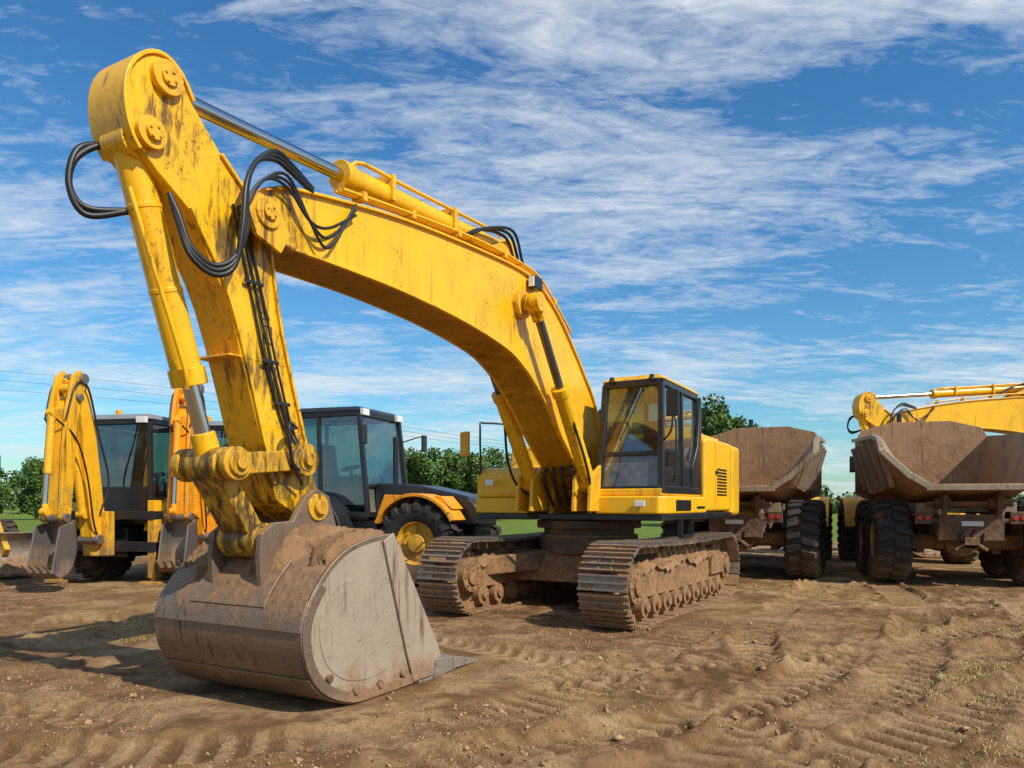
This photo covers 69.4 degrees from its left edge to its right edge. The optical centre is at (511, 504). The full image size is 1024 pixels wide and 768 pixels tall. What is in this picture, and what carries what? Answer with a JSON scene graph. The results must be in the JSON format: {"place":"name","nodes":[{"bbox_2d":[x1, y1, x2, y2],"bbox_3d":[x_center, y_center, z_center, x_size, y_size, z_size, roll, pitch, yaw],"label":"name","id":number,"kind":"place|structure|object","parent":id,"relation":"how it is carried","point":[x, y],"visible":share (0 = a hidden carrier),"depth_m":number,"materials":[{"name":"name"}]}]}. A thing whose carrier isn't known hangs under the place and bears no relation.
{"place":"outdoors","nodes":[
{"label":"outdoors","id":0,"kind":"place"},
{"bbox_2d":[8,390,504,447],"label":"power line","id":1,"kind":"object","parent":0,"point":[215,409],"visible":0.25,"depth_m":122.06,"materials":[{"name":"black paint"}]},
{"bbox_2d":[0,380,528,446],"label":"power line","id":2,"kind":"object","parent":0,"point":[212,401],"visible":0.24,"depth_m":122.03,"materials":[{"name":"black paint"}]},
{"bbox_2d":[0,505,1023,767],"bbox_3d":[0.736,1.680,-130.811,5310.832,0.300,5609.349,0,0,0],"label":"ground","id":3,"kind":"structure","parent":0,"point":[716,685],"depth_m":6.89,"materials":[{"name":"brown soil"}]},
{"bbox_2d":[0,468,13,513],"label":"deciduous tree","id":4,"kind":"object","parent":3,"relation":"on","point":[4,498],"visible":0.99,"depth_m":80.08,"materials":[{"name":"green plant"}]},
{"bbox_2d":[0,456,32,576],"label":"backhoe loader","id":5,"kind":"object","parent":3,"relation":"on","point":[15,543],"visible":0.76,"depth_m":18.04,"materials":[{"name":"metal"}]},
{"bbox_2d":[3,456,43,519],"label":"deciduous tree","id":6,"kind":"object","parent":3,"relation":"on","point":[32,471],"visible":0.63,"depth_m":83.00,"materials":[{"name":"green plant"}]},
{"bbox_2d":[72,486,75,504],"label":"deciduous tree","id":7,"kind":"object","parent":3,"relation":"on","point":[73,500],"visible":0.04,"depth_m":84.50,"materials":[{"name":"green plant"}]},
{"bbox_2d":[20,370,175,584],"bbox_3d":[-8.249,-0.477,17.836,2.761,4.406,8.120,0,0,10],"label":"backhoe loader","id":8,"kind":"object","parent":3,"relation":"on","point":[112,469],"visible":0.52,"depth_m":15.38,"materials":[{"name":"metal"}]},
{"bbox_2d":[145,384,241,577],"bbox_3d":[-6.921,-0.477,19.151,2.761,4.406,8.120,0,0,2],"label":"backhoe loader","id":9,"kind":"object","parent":3,"relation":"on","point":[188,526],"visible":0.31,"depth_m":15.69,"materials":[{"name":"metal"}]},
{"bbox_2d":[300,406,501,585],"bbox_3d":[-2.855,-0.332,17.099,5.010,4.120,2.951,0,0,21],"label":"tractor","id":10,"kind":"object","parent":3,"relation":"on","point":[360,477],"visible":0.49,"depth_m":16.41,"materials":[{"name":"metal"}]},
{"bbox_2d":[65,48,739,703],"bbox_3d":[0.387,-0.965,11.036,3.901,5.400,13.585,0,0,29],"label":"excavator","id":11,"kind":"object","parent":3,"relation":"on","point":[281,582],"visible":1,"depth_m":6.68,"materials":[{"name":"metal"}]},
{"bbox_2d":[404,446,445,485],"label":"deciduous tree","id":12,"kind":"object","parent":3,"relation":"on","point":[421,469],"visible":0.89,"depth_m":77.51,"materials":[{"name":"green plant"}]},
{"bbox_2d":[436,448,470,489],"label":"deciduous tree","id":13,"kind":"object","parent":3,"relation":"on","point":[450,461],"visible":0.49,"depth_m":81.45,"materials":[{"name":"green plant"}]},
{"bbox_2d":[448,452,492,493],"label":"deciduous tree","id":14,"kind":"object","parent":3,"relation":"on","point":[463,477],"visible":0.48,"depth_m":75.10,"materials":[{"name":"green plant"}]},
{"bbox_2d":[481,447,511,520],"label":"deciduous tree","id":15,"kind":"object","parent":3,"relation":"on","point":[497,460],"visible":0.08,"depth_m":78.69,"materials":[{"name":"green plant"}]},
{"bbox_2d":[0,569,1023,767],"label":"dirt clods","id":16,"kind":"object","parent":3,"relation":"on","point":[619,737],"visible":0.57,"depth_m":6.29,"materials":[{"name":"brown soil"}]},
{"bbox_2d":[0,598,1023,767],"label":"dry grass","id":17,"kind":"structure","parent":3,"relation":"on","point":[942,675],"depth_m":7.13,"materials":[{"name":"beige plant"}]},
{"bbox_2d":[0,475,1023,513],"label":"treeline","id":18,"kind":"object","parent":3,"relation":"on","point":[835,503],"visible":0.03,"depth_m":144.21,"materials":[{"name":"green plant"}]},
{"bbox_2d":[701,393,748,436],"bbox_3d":[15.997,-3.503,58.006,4.022,10.607,6.467,0,0,39],"label":"deciduous tree","id":19,"kind":"object","parent":3,"relation":"on","point":[718,419],"visible":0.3,"depth_m":57.55,"materials":[{"name":"green plant"}]},
{"bbox_2d":[730,417,759,427],"bbox_3d":[18.725,-2.697,59.972,5.822,8.994,4.664,0,0,0],"label":"deciduous tree","id":20,"kind":"object","parent":3,"relation":"on","point":[755,425],"visible":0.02,"depth_m":59.92,"materials":[{"name":"green plant"}]},
{"bbox_2d":[661,419,832,577],"bbox_3d":[7.059,-0.436,21.148,3.640,4.327,9.700,0,0,25],"label":"articulated dump truck","id":21,"kind":"object","parent":3,"relation":"on","point":[784,506],"visible":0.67,"depth_m":17.82,"materials":[{"name":"metal"}]},
{"bbox_2d":[837,413,1023,583],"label":"articulated dump truck","id":22,"kind":"object","parent":3,"relation":"on","point":[946,489],"visible":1,"depth_m":17.05,"materials":[{"name":"metal"}]},
{"bbox_2d":[847,383,1023,557],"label":"excavator","id":23,"kind":"object","parent":3,"relation":"on","point":[1004,415],"visible":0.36,"depth_m":24.44,"materials":[{"name":"metal"}]},
{"bbox_2d":[0,0,1023,504],"label":"sky","id":24,"kind":"structure","parent":0,"point":[789,212],"materials":[{"name":"blue"}]}
]}

